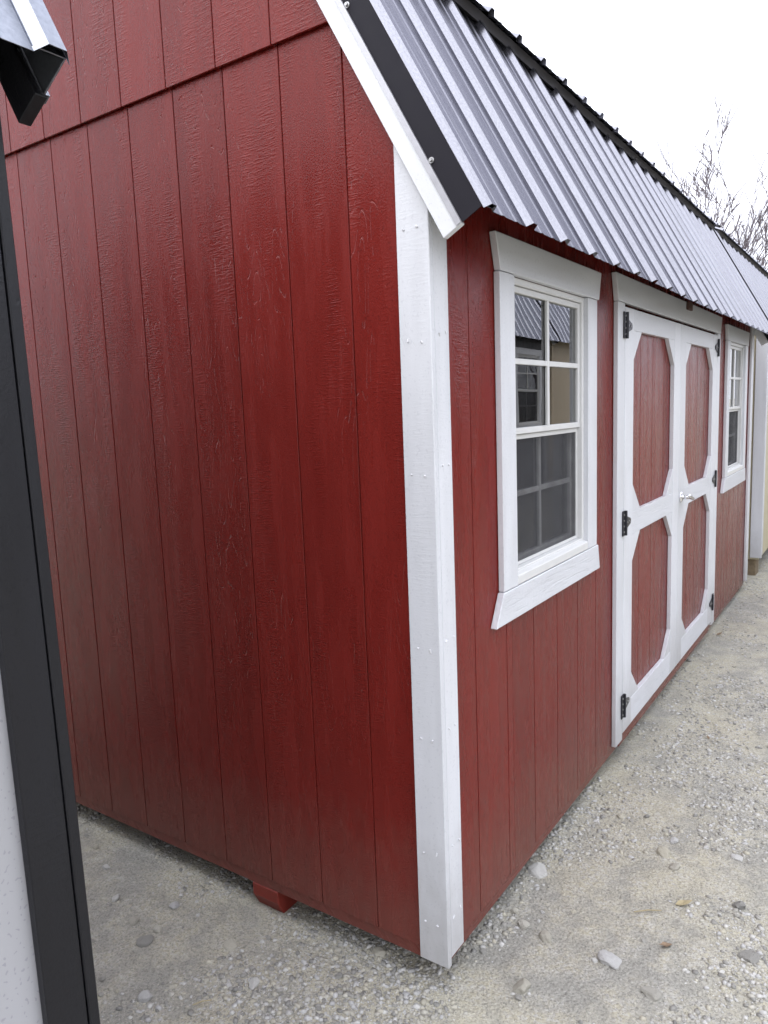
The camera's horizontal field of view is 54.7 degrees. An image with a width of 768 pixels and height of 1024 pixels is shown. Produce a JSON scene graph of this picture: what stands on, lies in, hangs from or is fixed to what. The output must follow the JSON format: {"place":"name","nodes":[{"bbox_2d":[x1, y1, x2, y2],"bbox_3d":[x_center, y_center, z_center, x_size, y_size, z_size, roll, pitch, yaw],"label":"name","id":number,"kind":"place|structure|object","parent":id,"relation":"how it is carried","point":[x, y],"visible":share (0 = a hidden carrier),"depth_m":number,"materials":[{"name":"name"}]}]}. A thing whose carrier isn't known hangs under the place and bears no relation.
{"place":"outdoors","nodes":[
{"label":"outdoors","id":0,"kind":"place"},
{"bbox_2d":[76,548,767,1023],"bbox_3d":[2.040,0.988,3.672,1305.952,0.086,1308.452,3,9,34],"label":"ground","id":1,"kind":"structure","parent":0,"point":[586,910],"depth_m":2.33,"materials":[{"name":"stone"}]},
{"bbox_2d":[0,0,100,1023],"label":"storage shed","id":2,"kind":"structure","parent":1,"relation":"on","point":[47,972],"depth_m":1.07,"materials":[{"name":"grey paint"}]},
{"bbox_2d":[136,934,153,946],"bbox_3d":[-0.727,1.306,2.258,0.052,0.025,0.052,-4,8,-12],"label":"stone","id":3,"kind":"object","parent":1,"relation":"on","point":[145,941],"visible":1,"depth_m":2.25,"materials":[{"name":"grey stone"}]},
{"bbox_2d":[169,901,179,909],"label":"stone","id":4,"kind":"object","parent":1,"relation":"on","point":[174,905],"visible":1,"depth_m":2.40,"materials":[{"name":"grey stone"}]},
{"bbox_2d":[223,938,236,950],"bbox_3d":[-0.464,1.308,2.236,0.041,0.025,0.048,-7,17,-35],"label":"stone","id":5,"kind":"object","parent":1,"relation":"on","point":[230,944],"visible":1,"depth_m":2.23,"materials":[{"name":"grey stone"}]},
{"bbox_2d":[372,947,385,957],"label":"stone","id":6,"kind":"object","parent":1,"relation":"on","point":[379,951],"visible":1,"depth_m":2.16,"materials":[{"name":"beige stone"}]},
{"bbox_2d":[0,0,767,968],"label":"storage shed","id":7,"kind":"structure","parent":1,"relation":"on","point":[390,366],"depth_m":2.24,"materials":[{"name":"red paint"}]},
{"bbox_2d":[489,230,600,629],"bbox_3d":[0.521,-0.272,2.440,0.092,1.099,0.918,3,9,34],"label":"window","id":8,"kind":"structure","parent":7,"relation":"in","point":[546,337],"depth_m":2.42,"materials":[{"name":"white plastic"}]},
{"bbox_2d":[621,307,680,732],"bbox_3d":[1.250,0.006,3.484,0.043,1.804,0.986,3,9,33],"label":"door","id":9,"kind":"structure","parent":7,"relation":"in","point":[652,343],"depth_m":3.48,"materials":[{"name":"red paint"}]},
{"bbox_2d":[675,324,719,665],"bbox_3d":[1.819,-0.124,4.277,0.114,1.804,0.996,3,9,34],"label":"door","id":10,"kind":"structure","parent":7,"relation":"in","point":[697,478],"depth_m":4.30,"materials":[{"name":"red paint"}]},
{"bbox_2d":[720,324,749,492],"bbox_3d":[2.448,-0.730,5.246,0.092,1.099,0.916,3,9,34],"label":"window","id":11,"kind":"structure","parent":7,"relation":"in","point":[736,355],"depth_m":5.33,"materials":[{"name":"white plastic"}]},
{"bbox_2d":[513,978,530,993],"bbox_3d":[0.376,1.298,2.025,0.055,0.040,0.039,-15,24,-27],"label":"stone","id":12,"kind":"object","parent":1,"relation":"on","point":[522,986],"visible":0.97,"depth_m":2.02,"materials":[{"name":"beige stone"}]},
{"bbox_2d":[517,919,529,929],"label":"stone","id":13,"kind":"object","parent":1,"relation":"on","point":[523,924],"visible":1,"depth_m":2.26,"materials":[{"name":"beige stone"}]},
{"bbox_2d":[527,862,546,878],"bbox_3d":[0.521,1.222,2.522,0.063,0.039,0.075,-3,9,-13],"label":"stone","id":14,"kind":"object","parent":1,"relation":"on","point":[538,870],"visible":1,"depth_m":2.51,"materials":[{"name":"grey stone"}]},
{"bbox_2d":[539,930,551,942],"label":"stone","id":15,"kind":"object","parent":1,"relation":"on","point":[545,936],"visible":1,"depth_m":2.20,"materials":[{"name":"beige stone"}]},
{"bbox_2d":[597,949,621,969],"bbox_3d":[0.643,1.273,2.112,0.061,0.030,0.071,-4,18,-43],"label":"stone","id":16,"kind":"object","parent":1,"relation":"on","point":[610,959],"visible":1,"depth_m":2.10,"materials":[{"name":"white stone"}]},
{"bbox_2d":[617,813,626,818],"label":"stone","id":17,"kind":"object","parent":1,"relation":"on","point":[621,816],"visible":1,"depth_m":2.82,"materials":[{"name":"beige stone"}]},
{"bbox_2d":[634,909,661,911],"bbox_3d":[0.813,1.228,2.286,0.085,0.008,0.004,-2,8,-1],"label":"straw stem","id":18,"kind":"object","parent":1,"relation":"on","point":[647,910],"visible":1,"depth_m":2.29,"materials":[{"name":"beige plant"}]},
{"bbox_2d":[640,986,661,1001],"bbox_3d":[0.714,1.286,1.977,0.040,0.031,0.051,-7,9,-32],"label":"stone","id":19,"kind":"object","parent":1,"relation":"on","point":[653,993],"visible":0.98,"depth_m":1.97,"materials":[{"name":"white stone"}]},
{"bbox_2d":[656,846,670,857],"bbox_3d":[0.976,1.190,2.589,0.041,0.042,0.058,3,11,-16],"label":"stone","id":20,"kind":"object","parent":1,"relation":"on","point":[663,851],"visible":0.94,"depth_m":2.58,"materials":[{"name":"beige stone"}]},
{"bbox_2d":[660,942,671,946],"bbox_3d":[0.812,1.247,2.141,0.045,0.008,0.019,2,1,-15],"label":"dead leaf","id":21,"kind":"object","parent":1,"relation":"on","point":[666,944],"visible":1,"depth_m":2.14,"materials":[{"name":"brown plant"}]},
{"bbox_2d":[676,900,691,905],"bbox_3d":[0.935,1.218,2.314,0.053,0.009,0.023,-8,13,1],"label":"dead leaf","id":22,"kind":"object","parent":1,"relation":"on","point":[682,902],"visible":1,"depth_m":2.32,"materials":[{"name":"plant"}]},
{"bbox_2d":[656,140,767,261],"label":"bare tree","id":23,"kind":"object","parent":1,"relation":"on","point":[730,206],"visible":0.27,"depth_m":16.46,"materials":[{"name":"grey plant"}]},
{"bbox_2d":[678,83,767,268],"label":"bare tree","id":24,"kind":"object","parent":1,"relation":"on","point":[708,170],"visible":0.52,"depth_m":16.70,"materials":[{"name":"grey plant"}]},
{"bbox_2d":[679,151,767,266],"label":"bare tree","id":25,"kind":"object","parent":1,"relation":"on","point":[750,230],"visible":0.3,"depth_m":19.38,"materials":[{"name":"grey plant"}]},
{"bbox_2d":[731,854,742,861],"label":"stone","id":26,"kind":"object","parent":1,"relation":"on","point":[736,857],"visible":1,"depth_m":2.54,"materials":[{"name":"white stone"}]},
{"bbox_2d":[714,227,767,574],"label":"storage shed","id":27,"kind":"structure","parent":1,"relation":"on","point":[753,272],"depth_m":6.24,"materials":[{"name":"beige paint"}]},
{"bbox_2d":[737,950,760,964],"bbox_3d":[1.026,1.254,2.086,0.062,0.030,0.051,-9,-2,14],"label":"stone","id":28,"kind":"object","parent":1,"relation":"on","point":[750,956],"visible":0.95,"depth_m":2.08,"materials":[{"name":"grey stone"}]},
{"bbox_2d":[477,0,767,270],"label":"sky","id":29,"kind":"structure","parent":0,"point":[652,68],"materials":[{"name":"white"}]}
]}

